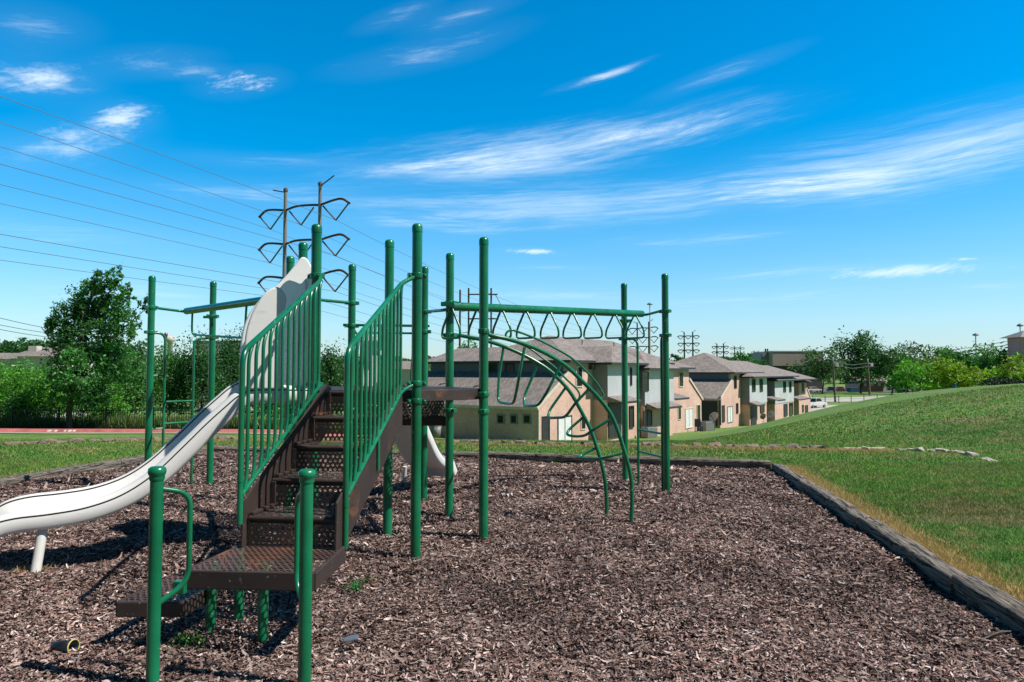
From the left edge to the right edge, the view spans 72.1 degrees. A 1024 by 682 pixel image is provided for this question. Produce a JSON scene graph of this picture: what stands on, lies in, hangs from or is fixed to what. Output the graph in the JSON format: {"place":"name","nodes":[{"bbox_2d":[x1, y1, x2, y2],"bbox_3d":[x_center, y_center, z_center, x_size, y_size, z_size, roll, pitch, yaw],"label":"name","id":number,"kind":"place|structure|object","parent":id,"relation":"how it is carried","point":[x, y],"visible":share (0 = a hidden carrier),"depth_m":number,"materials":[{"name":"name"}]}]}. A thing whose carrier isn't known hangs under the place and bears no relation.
{"place":"outdoors","nodes":[
{"label":"outdoors","id":0,"kind":"place"},
{"bbox_2d":[0,432,282,433],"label":"driveway","id":1,"kind":"structure","parent":0,"point":[115,432],"depth_m":33.01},
{"bbox_2d":[0,414,372,435],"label":"tall grass","id":2,"kind":"structure","parent":0,"point":[138,420],"depth_m":39.20,"materials":[{"name":"plant"}]},
{"bbox_2d":[0,373,1023,595],"bbox_3d":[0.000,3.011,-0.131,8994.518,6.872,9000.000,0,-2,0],"label":"ground","id":3,"kind":"structure","parent":0,"point":[840,407],"depth_m":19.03,"materials":[{"name":"plant"}]},
{"bbox_2d":[0,353,16,416],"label":"house","id":4,"kind":"structure","parent":3,"relation":"on","point":[4,356],"depth_m":100.31,"materials":[{"name":"paint"}]},
{"bbox_2d":[1,384,46,419],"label":"tree","id":5,"kind":"object","parent":3,"relation":"on","point":[9,405],"visible":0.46,"depth_m":40.87,"materials":[{"name":"green plant"}]},
{"bbox_2d":[0,352,53,418],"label":"tree","id":6,"kind":"object","parent":3,"relation":"on","point":[9,376],"visible":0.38,"depth_m":42.33,"materials":[{"name":"green plant"}]},
{"bbox_2d":[0,356,59,414],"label":"tree","id":7,"kind":"object","parent":3,"relation":"on","point":[30,365],"visible":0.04,"depth_m":46.67,"materials":[{"name":"green plant"}]},
{"bbox_2d":[4,365,84,417],"bbox_3d":[-27.404,3.489,41.805,4.033,4.180,4.145,1,-3,-14],"label":"tree","id":8,"kind":"object","parent":3,"relation":"on","point":[39,389],"visible":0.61,"depth_m":41.04,"materials":[{"name":"green plant"}]},
{"bbox_2d":[0,428,90,431],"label":"red kerb","id":9,"kind":"structure","parent":3,"relation":"on","point":[39,430],"depth_m":33.45,"materials":[{"name":"concrete"}]},
{"bbox_2d":[11,346,94,416],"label":"house","id":10,"kind":"structure","parent":3,"relation":"on","point":[33,354],"depth_m":92.09,"materials":[{"name":"paint"}]},
{"bbox_2d":[0,460,120,488],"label":"landscape timber","id":11,"kind":"object","parent":3,"relation":"on","point":[91,467],"visible":0.66,"depth_m":10.38,"materials":[{"name":"wood"}]},
{"bbox_2d":[67,438,83,442],"bbox_3d":[-9.296,2.143,14.996,0.307,0.160,0.188,1,-3,-20],"label":"edging stone","id":12,"kind":"object","parent":3,"relation":"on","point":[75,440],"visible":0.6,"depth_m":14.93,"materials":[{"name":"stone"}]},
{"bbox_2d":[58,373,97,418],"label":"tree","id":13,"kind":"object","parent":3,"relation":"on","point":[85,406],"visible":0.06,"depth_m":45.36,"materials":[{"name":"green plant"}]},
{"bbox_2d":[0,337,157,373],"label":"wood","id":14,"kind":"object","parent":3,"relation":"on","point":[6,346],"visible":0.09,"depth_m":233.56,"materials":[{"name":"green plant"}]},
{"bbox_2d":[39,262,156,428],"bbox_3d":[-22.826,0.344,38.117,5.681,9.346,4.843,-2,-3,35],"label":"tree","id":15,"kind":"object","parent":3,"relation":"on","point":[79,355],"visible":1,"depth_m":37.83,"materials":[{"name":"green plant"}]},
{"bbox_2d":[81,382,131,418],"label":"tree","id":16,"kind":"object","parent":3,"relation":"on","point":[117,398],"visible":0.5,"depth_m":41.13,"materials":[{"name":"green plant"}]},
{"bbox_2d":[88,350,168,417],"bbox_3d":[-23.924,3.175,43.839,4.677,5.361,5.126,0,-2,0],"label":"tree","id":17,"kind":"object","parent":3,"relation":"on","point":[136,383],"visible":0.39,"depth_m":43.67,"materials":[{"name":"green plant"}]},
{"bbox_2d":[116,446,206,467],"bbox_3d":[-6.150,2.041,12.473,0.171,0.164,2.154,0,-3,13],"label":"landscape timber","id":18,"kind":"object","parent":3,"relation":"on","point":[128,461],"visible":0.34,"depth_m":11.68,"materials":[{"name":"wood"}]},
{"bbox_2d":[164,333,175,394],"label":"water tank","id":19,"kind":"object","parent":3,"relation":"on","point":[171,339],"visible":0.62,"depth_m":169.53,"materials":[{"name":"metal"}]},
{"bbox_2d":[0,407,342,431],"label":"fence","id":20,"kind":"object","parent":3,"relation":"on","point":[80,410],"visible":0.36,"depth_m":38.84,"materials":[{"name":"metal"}]},
{"bbox_2d":[128,336,216,416],"bbox_3d":[-22.916,2.934,46.768,5.382,6.612,5.820,-1,-3,25],"label":"tree","id":21,"kind":"object","parent":3,"relation":"on","point":[170,362],"visible":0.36,"depth_m":46.35,"materials":[{"name":"green plant"}]},
{"bbox_2d":[89,429,259,432],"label":"red kerb","id":22,"kind":"structure","parent":3,"relation":"on","point":[155,430],"depth_m":33.34,"materials":[{"name":"concrete"}]},
{"bbox_2d":[160,324,235,416],"bbox_3d":[-20.497,2.522,46.148,4.528,7.242,4.749,0,-2,0],"label":"tree","id":23,"kind":"object","parent":3,"relation":"on","point":[201,375],"visible":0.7,"depth_m":45.36,"materials":[{"name":"green plant"}]},
{"bbox_2d":[204,323,245,414],"bbox_3d":[-19.970,2.595,49.690,4.387,8.047,4.297,-1,-3,13],"label":"tree","id":24,"kind":"object","parent":3,"relation":"on","point":[234,356],"visible":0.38,"depth_m":49.27,"materials":[{"name":"green plant"}]},
{"bbox_2d":[194,341,264,409],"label":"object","id":25,"kind":"structure","parent":3,"relation":"on","point":[217,369],"depth_m":119.91,"materials":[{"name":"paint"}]},
{"bbox_2d":[233,362,295,418],"bbox_3d":[-16.527,3.476,48.114,4.547,5.944,4.459,0,-2,0],"label":"tree","id":26,"kind":"object","parent":3,"relation":"on","point":[265,407],"visible":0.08,"depth_m":47.12,"materials":[{"name":"green plant"}]},
{"bbox_2d":[214,446,340,455],"bbox_3d":[-4.460,2.103,13.357,2.719,0.162,0.172,0,1,11],"label":"landscape timber","id":27,"kind":"object","parent":3,"relation":"on","point":[224,448],"visible":0.2,"depth_m":13.45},
{"bbox_2d":[257,175,349,362],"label":"power pylon","id":28,"kind":"object","parent":3,"relation":"on","point":[286,209],"visible":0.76,"depth_m":111.56,"materials":[{"name":"metal"}]},
{"bbox_2d":[2,260,458,344],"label":"power cable","id":29,"kind":"object","parent":28,"relation":"attached to","point":[156,281],"visible":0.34,"depth_m":91.73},
{"bbox_2d":[0,246,492,346],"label":"power cable","id":30,"kind":"object","parent":28,"relation":"attached to","point":[164,272],"visible":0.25,"depth_m":83.88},
{"bbox_2d":[0,203,525,339],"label":"power cable","id":31,"kind":"object","parent":28,"relation":"attached to","point":[187,244],"visible":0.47,"depth_m":95.39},
{"bbox_2d":[2,147,597,335],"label":"power cable","id":32,"kind":"object","parent":28,"relation":"attached to","point":[210,210],"visible":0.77,"depth_m":96.99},
{"bbox_2d":[0,122,637,334],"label":"power cable","id":33,"kind":"object","parent":28,"relation":"attached to","point":[217,195],"visible":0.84,"depth_m":89.02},
{"bbox_2d":[0,184,641,345],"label":"power cable","id":34,"kind":"object","parent":28,"relation":"attached to","point":[194,232],"visible":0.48,"depth_m":86.97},
{"bbox_2d":[0,96,642,334],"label":"power cable","id":35,"kind":"object","parent":28,"relation":"attached to","point":[225,178],"visible":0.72,"depth_m":82.79,"materials":[{"name":"metal"}]},
{"bbox_2d":[0,164,646,345],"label":"power cable","id":36,"kind":"object","parent":28,"relation":"attached to","point":[204,219],"visible":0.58,"depth_m":79.71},
{"bbox_2d":[0,234,652,353],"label":"power cable","id":37,"kind":"object","parent":28,"relation":"attached to","point":[187,266],"visible":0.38,"depth_m":77.03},
{"bbox_2d":[320,336,345,413],"bbox_3d":[-12.950,3.192,49.758,3.522,7.090,3.093,0,-2,0],"label":"tree","id":38,"kind":"object","parent":3,"relation":"on","point":[330,369],"visible":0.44,"depth_m":49.60,"materials":[{"name":"green plant"}]},
{"bbox_2d":[321,354,434,375],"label":"wood","id":39,"kind":"object","parent":3,"relation":"on","point":[429,365],"visible":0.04,"depth_m":321.82,"materials":[{"name":"green plant"}]},
{"bbox_2d":[395,361,410,385],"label":"house","id":40,"kind":"structure","parent":3,"relation":"on","point":[406,365],"depth_m":95.90,"materials":[{"name":"paint"}]},
{"bbox_2d":[358,451,478,458],"bbox_3d":[-1.780,2.090,12.866,2.719,0.164,0.170,-1,-3,11],"label":"landscape timber","id":41,"kind":"object","parent":3,"relation":"on","point":[467,454],"visible":0.14,"depth_m":12.63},
{"bbox_2d":[432,426,440,437],"bbox_3d":[-5.153,6.121,48.233,0.680,1.020,0.680,0,-2,0],"label":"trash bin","id":42,"kind":"object","parent":3,"relation":"on","point":[436,430],"visible":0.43,"depth_m":47.98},
{"bbox_2d":[459,290,460,346],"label":"utility pole","id":43,"kind":"object","parent":3,"relation":"on","point":[460,315],"visible":0.4,"depth_m":140.19,"materials":[{"name":"wood"}]},
{"bbox_2d":[457,339,477,347],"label":"tree","id":44,"kind":"object","parent":3,"relation":"on","point":[463,345],"visible":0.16,"depth_m":92.01,"materials":[{"name":"green plant"}]},
{"bbox_2d":[461,288,500,347],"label":"pole structure","id":45,"kind":"object","parent":3,"relation":"on","point":[490,294],"visible":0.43,"depth_m":150.25,"materials":[{"name":"wood"}]},
{"bbox_2d":[0,450,1023,681],"bbox_3d":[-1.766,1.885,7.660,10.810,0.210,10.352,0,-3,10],"label":"wood chips","id":46,"kind":"object","parent":3,"relation":"on","point":[838,650],"visible":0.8,"depth_m":4.88,"materials":[{"name":"wood"}]},
{"bbox_2d":[1,562,67,574],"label":"mulch","id":47,"kind":"object","parent":46,"relation":"on","point":[26,568],"visible":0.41,"depth_m":5.39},
{"bbox_2d":[50,639,79,654],"bbox_3d":[-2.482,1.688,3.904,0.147,0.081,0.079,-1,-3,17],"label":"black cup","id":48,"kind":"object","parent":46,"relation":"on","point":[62,646],"visible":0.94,"depth_m":3.89,"materials":[{"name":"plastic"}]},
{"bbox_2d":[164,627,207,653],"bbox_3d":[-1.847,1.694,4.014,0.218,0.071,0.275,1,-3,-16],"label":"weed","id":49,"kind":"object","parent":46,"relation":"on","point":[193,638],"visible":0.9,"depth_m":4.00,"materials":[{"name":"plant"}]},
{"bbox_2d":[0,223,671,681],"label":"playground structure","id":50,"kind":"object","parent":46,"relation":"on","point":[280,347],"visible":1,"depth_m":5.65,"materials":[{"name":"green paint"}]},
{"bbox_2d":[343,634,358,641],"bbox_3d":[-0.911,1.684,3.989,0.090,0.028,0.034,1,-3,-21],"label":"plastic scrap","id":51,"kind":"object","parent":46,"relation":"on","point":[350,638],"visible":1,"depth_m":3.98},
{"bbox_2d":[343,578,366,591],"bbox_3d":[-1.132,1.769,5.113,0.170,0.066,0.197,-1,-3,20],"label":"weed","id":52,"kind":"object","parent":46,"relation":"on","point":[356,586],"visible":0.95,"depth_m":5.10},
{"bbox_2d":[359,571,383,583],"bbox_3d":[-1.043,1.762,5.246,0.153,0.066,0.198,-2,-3,39],"label":"weed","id":53,"kind":"object","parent":46,"relation":"on","point":[370,575],"visible":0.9,"depth_m":5.24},
{"bbox_2d":[981,630,1019,639],"bbox_3d":[2.829,1.699,4.077,0.314,0.032,0.028,1,-3,-17],"label":"stick","id":54,"kind":"object","parent":46,"relation":"on","point":[992,634],"visible":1,"depth_m":4.08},
{"bbox_2d":[0,438,1023,601],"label":"dry grass","id":55,"kind":"structure","parent":3,"relation":"on","point":[937,551],"depth_m":6.97,"materials":[{"name":"plant"}]},
{"bbox_2d":[402,336,702,440],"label":"townhouse block","id":56,"kind":"structure","parent":3,"relation":"on","point":[599,361],"depth_m":50.69,"materials":[{"name":"beige brick"}]},
{"bbox_2d":[488,364,496,371],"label":"window","id":57,"kind":"structure","parent":56,"relation":"in","point":[491,367],"depth_m":51.54,"materials":[{"name":"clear glass"}]},
{"bbox_2d":[496,414,504,423],"bbox_3d":[-0.746,5.152,46.454,0.623,0.650,0.080,-2,-3,34],"label":"window","id":58,"kind":"structure","parent":56,"relation":"in","point":[500,418],"depth_m":46.46,"materials":[{"name":"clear glass"}]},
{"bbox_2d":[505,364,514,371],"bbox_3d":[-0.167,1.979,50.681,0.820,0.708,0.080,-2,-3,34],"label":"window","id":59,"kind":"structure","parent":56,"relation":"in","point":[508,367],"depth_m":50.65,"materials":[{"name":"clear glass"}]},
{"bbox_2d":[510,414,517,423],"bbox_3d":[0.112,5.088,45.877,0.573,0.643,0.080,-2,-3,34],"label":"window","id":60,"kind":"structure","parent":56,"relation":"in","point":[513,417],"depth_m":45.84,"materials":[{"name":"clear glass"}]},
{"bbox_2d":[523,414,530,423],"bbox_3d":[0.968,5.023,45.290,0.625,0.633,0.080,-2,-3,34],"label":"window","id":61,"kind":"structure","parent":56,"relation":"in","point":[526,417],"depth_m":45.27,"materials":[{"name":"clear glass"}]},
{"bbox_2d":[542,416,549,439],"bbox_3d":[2.180,5.789,45.471,0.080,1.863,0.951,-2,-3,34],"label":"door","id":62,"kind":"structure","parent":56,"relation":"in","point":[545,421],"depth_m":45.48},
{"bbox_2d":[557,415,571,439],"bbox_3d":[3.568,6.035,47.502,0.080,1.969,1.902,-2,-3,34],"label":"sliding door","id":63,"kind":"structure","parent":56,"relation":"in","point":[563,425],"depth_m":47.43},
{"bbox_2d":[576,366,582,386],"bbox_3d":[4.706,2.497,49.319,0.080,1.460,0.926,-2,-3,34],"label":"window","id":64,"kind":"structure","parent":56,"relation":"in","point":[579,370],"depth_m":49.34,"materials":[{"name":"clear glass"}]},
{"bbox_2d":[629,405,633,427],"bbox_3d":[9.101,5.748,53.506,0.080,1.663,0.769,-2,-3,34],"label":"window","id":65,"kind":"structure","parent":56,"relation":"in","point":[631,408],"depth_m":53.46,"materials":[{"name":"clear glass"}]},
{"bbox_2d":[642,372,648,391],"bbox_3d":[10.384,3.154,54.783,0.080,1.525,1.225,-2,-3,34],"label":"window","id":66,"kind":"structure","parent":56,"relation":"in","point":[645,375],"depth_m":54.80,"materials":[{"name":"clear glass"}]},
{"bbox_2d":[643,410,651,426],"bbox_3d":[10.589,6.210,54.967,0.080,1.564,1.652,-2,-3,34],"label":"window","id":67,"kind":"structure","parent":56,"relation":"in","point":[647,415],"depth_m":54.96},
{"bbox_2d":[679,372,683,386],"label":"window","id":68,"kind":"structure","parent":56,"relation":"in","point":[681,379],"depth_m":65.53,"materials":[{"name":"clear glass"}]},
{"bbox_2d":[685,408,692,428],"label":"sliding door","id":69,"kind":"structure","parent":56,"relation":"in","point":[688,411],"depth_m":66.84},
{"bbox_2d":[696,404,700,418],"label":"window","id":70,"kind":"structure","parent":56,"relation":"in","point":[698,408],"depth_m":69.12,"materials":[{"name":"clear glass"}]},
{"bbox_2d":[488,451,619,463],"bbox_3d":[0.695,2.044,12.253,2.383,0.163,0.173,-1,0,18],"label":"landscape timber","id":71,"kind":"object","parent":3,"relation":"on","point":[550,457],"visible":0.73,"depth_m":12.22,"materials":[{"name":"wood"}]},
{"bbox_2d":[628,319,658,353],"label":"power pylon","id":72,"kind":"object","parent":3,"relation":"on","point":[637,329],"visible":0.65,"depth_m":372.63,"materials":[{"name":"metal"}]},
{"bbox_2d":[641,426,657,437],"bbox_3d":[10.495,6.951,53.757,0.908,0.910,0.900,1,-3,-21],"label":"air conditioner","id":73,"kind":"object","parent":3,"relation":"on","point":[648,434],"visible":0.89,"depth_m":53.41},
{"bbox_2d":[647,303,652,353],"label":"light mast","id":74,"kind":"object","parent":3,"relation":"on","point":[649,304],"visible":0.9,"depth_m":330.36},
{"bbox_2d":[677,330,699,358],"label":"power pylon","id":75,"kind":"object","parent":3,"relation":"on","point":[692,343],"visible":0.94,"depth_m":479.18,"materials":[{"name":"metal"}]},
{"bbox_2d":[620,456,770,468],"bbox_3d":[2.965,1.993,11.514,2.383,0.163,0.173,-1,0,18],"label":"landscape timber","id":76,"kind":"object","parent":3,"relation":"on","point":[704,462],"visible":0.63,"depth_m":11.39,"materials":[{"name":"wood"}]},
{"bbox_2d":[694,419,702,431],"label":"plastic chair","id":77,"kind":"object","parent":3,"relation":"on","point":[697,422],"visible":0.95,"depth_m":66.28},
{"bbox_2d":[701,420,713,430],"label":"air conditioner","id":78,"kind":"object","parent":3,"relation":"on","point":[707,425],"visible":0.91,"depth_m":68.30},
{"bbox_2d":[709,412,717,430],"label":"satellite dish","id":79,"kind":"object","parent":3,"relation":"on","point":[713,416],"visible":1,"depth_m":68.78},
{"bbox_2d":[712,342,728,357],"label":"power pylon","id":80,"kind":"object","parent":3,"relation":"on","point":[717,351],"visible":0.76,"depth_m":633.55,"materials":[{"name":"metal"}]},
{"bbox_2d":[731,351,757,363],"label":"tree","id":81,"kind":"object","parent":3,"relation":"on","point":[741,356],"visible":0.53,"depth_m":153.67,"materials":[{"name":"green plant"}]},
{"bbox_2d":[676,353,816,427],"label":"townhouse block","id":82,"kind":"structure","parent":3,"relation":"on","point":[739,393],"depth_m":81.62,"materials":[{"name":"beige brick"}]},
{"bbox_2d":[727,406,732,422],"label":"sliding door","id":83,"kind":"structure","parent":82,"relation":"in","point":[729,408],"depth_m":77.26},
{"bbox_2d":[749,349,823,388],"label":"box building","id":84,"kind":"structure","parent":3,"relation":"on","point":[778,359],"depth_m":235.06,"materials":[{"name":"metal"}]},
{"bbox_2d":[771,463,815,490],"bbox_3d":[3.972,1.941,10.015,0.173,0.162,2.040,3,-2,9],"label":"landscape timber","id":85,"kind":"object","parent":3,"relation":"on","point":[797,481],"visible":0.71,"depth_m":9.76,"materials":[{"name":"wood"}]},
{"bbox_2d":[786,342,854,393],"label":"tree","id":86,"kind":"object","parent":3,"relation":"on","point":[814,370],"visible":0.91,"depth_m":203.32,"materials":[{"name":"green plant"}]},
{"bbox_2d":[810,405,836,410],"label":"parking slab","id":87,"kind":"structure","parent":3,"relation":"on","point":[817,408],"depth_m":125.85,"materials":[{"name":"concrete"}]},
{"bbox_2d":[810,397,826,407],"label":"parked truck","id":88,"kind":"object","parent":87,"relation":"on","point":[815,402],"visible":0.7,"depth_m":124.84,"materials":[{"name":"white metal"}]},
{"bbox_2d":[672,354,977,377],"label":"wood","id":89,"kind":"object","parent":3,"relation":"on","point":[841,363],"visible":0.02,"depth_m":370.11,"materials":[{"name":"green plant"}]},
{"bbox_2d":[832,357,838,401],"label":"utility pole","id":90,"kind":"object","parent":3,"relation":"on","point":[836,365],"visible":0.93,"depth_m":149.68,"materials":[{"name":"brown wood"}]},
{"bbox_2d":[805,484,869,528],"bbox_3d":[3.655,1.857,7.997,0.169,0.163,2.040,2,-2,9],"label":"landscape timber","id":91,"kind":"object","parent":3,"relation":"on","point":[848,512],"visible":0.84,"depth_m":7.72,"materials":[{"name":"wood"}]},
{"bbox_2d":[823,325,887,392],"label":"tree","id":92,"kind":"object","parent":3,"relation":"on","point":[854,349],"visible":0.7,"depth_m":210.78,"materials":[{"name":"green plant"}]},
{"bbox_2d":[812,392,909,402],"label":"roadside fence","id":93,"kind":"object","parent":3,"relation":"on","point":[856,398],"visible":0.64,"depth_m":147.93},
{"bbox_2d":[845,376,886,390],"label":"house","id":94,"kind":"structure","parent":3,"relation":"on","point":[852,385],"depth_m":231.64,"materials":[{"name":"paint"}]},
{"bbox_2d":[867,359,872,395],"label":"utility pole","id":95,"kind":"object","parent":3,"relation":"on","point":[869,389],"visible":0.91,"depth_m":189.58,"materials":[{"name":"brown wood"}]},
{"bbox_2d":[859,386,882,391],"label":"slat fence","id":96,"kind":"object","parent":3,"relation":"on","point":[874,388],"visible":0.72,"depth_m":224.76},
{"bbox_2d":[809,387,960,392],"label":"car park","id":97,"kind":"structure","parent":3,"relation":"on","point":[825,389],"depth_m":239.77,"materials":[{"name":"asphalt"}]},
{"bbox_2d":[859,341,919,394],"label":"tree","id":98,"kind":"object","parent":3,"relation":"on","point":[880,359],"visible":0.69,"depth_m":198.93,"materials":[{"name":"green plant"}]},
{"bbox_2d":[882,357,941,392],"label":"tree","id":99,"kind":"object","parent":3,"relation":"on","point":[909,380],"visible":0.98,"depth_m":124.36,"materials":[{"name":"green plant"}]},
{"bbox_2d":[858,517,966,595],"bbox_3d":[3.340,1.779,5.978,0.172,0.161,2.040,-1,-2,9],"label":"landscape timber","id":100,"kind":"object","parent":3,"relation":"on","point":[932,566],"visible":0.8,"depth_m":5.69,"materials":[{"name":"wood"}]},
{"bbox_2d":[894,340,941,378],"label":"tree","id":101,"kind":"object","parent":3,"relation":"on","point":[917,349],"visible":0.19,"depth_m":214.31,"materials":[{"name":"green plant"}]},
{"bbox_2d":[893,355,964,390],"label":"tree","id":102,"kind":"object","parent":3,"relation":"on","point":[942,381],"visible":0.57,"depth_m":125.55,"materials":[{"name":"green plant"}]},
{"bbox_2d":[915,344,961,362],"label":"tree","id":103,"kind":"object","parent":3,"relation":"on","point":[936,351],"visible":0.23,"depth_m":224.73,"materials":[{"name":"green plant"}]},
{"bbox_2d":[939,360,987,388],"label":"tree","id":104,"kind":"object","parent":3,"relation":"on","point":[972,376],"visible":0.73,"depth_m":123.11,"materials":[{"name":"green plant"}]},
{"bbox_2d":[935,343,999,381],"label":"tree","id":105,"kind":"object","parent":3,"relation":"on","point":[967,359],"visible":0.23,"depth_m":218.96,"materials":[{"name":"green plant"}]},
{"bbox_2d":[952,575,1023,638],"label":"landscape timber","id":106,"kind":"object","parent":3,"relation":"on","point":[1005,608],"visible":0.91,"depth_m":4.51,"materials":[{"name":"wood"}]},
{"bbox_2d":[971,340,1007,380],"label":"tree","id":107,"kind":"object","parent":3,"relation":"on","point":[986,359],"visible":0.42,"depth_m":209.25,"materials":[{"name":"green plant"}]},
{"bbox_2d":[972,376,1023,385],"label":"hedge","id":108,"kind":"object","parent":3,"relation":"on","point":[1004,381],"visible":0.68,"depth_m":69.92,"materials":[{"name":"green plant"}]},
{"bbox_2d":[981,352,1023,382],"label":"tree","id":109,"kind":"object","parent":3,"relation":"on","point":[1005,371],"visible":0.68,"depth_m":104.26,"materials":[{"name":"green plant"}]},
{"bbox_2d":[0,0,1023,363],"label":"sky","id":110,"kind":"structure","parent":0,"point":[796,172],"materials":[{"name":"blue"}]},
{"bbox_2d":[821,396,884,401],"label":"road","id":111,"kind":"structure","parent":0,"point":[843,399],"depth_m":162.09,"materials":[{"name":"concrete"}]},
{"bbox_2d":[1001,331,1023,361],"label":"building","id":112,"kind":"structure","parent":0,"point":[1015,342],"depth_m":202.87,"materials":[{"name":"paint"}]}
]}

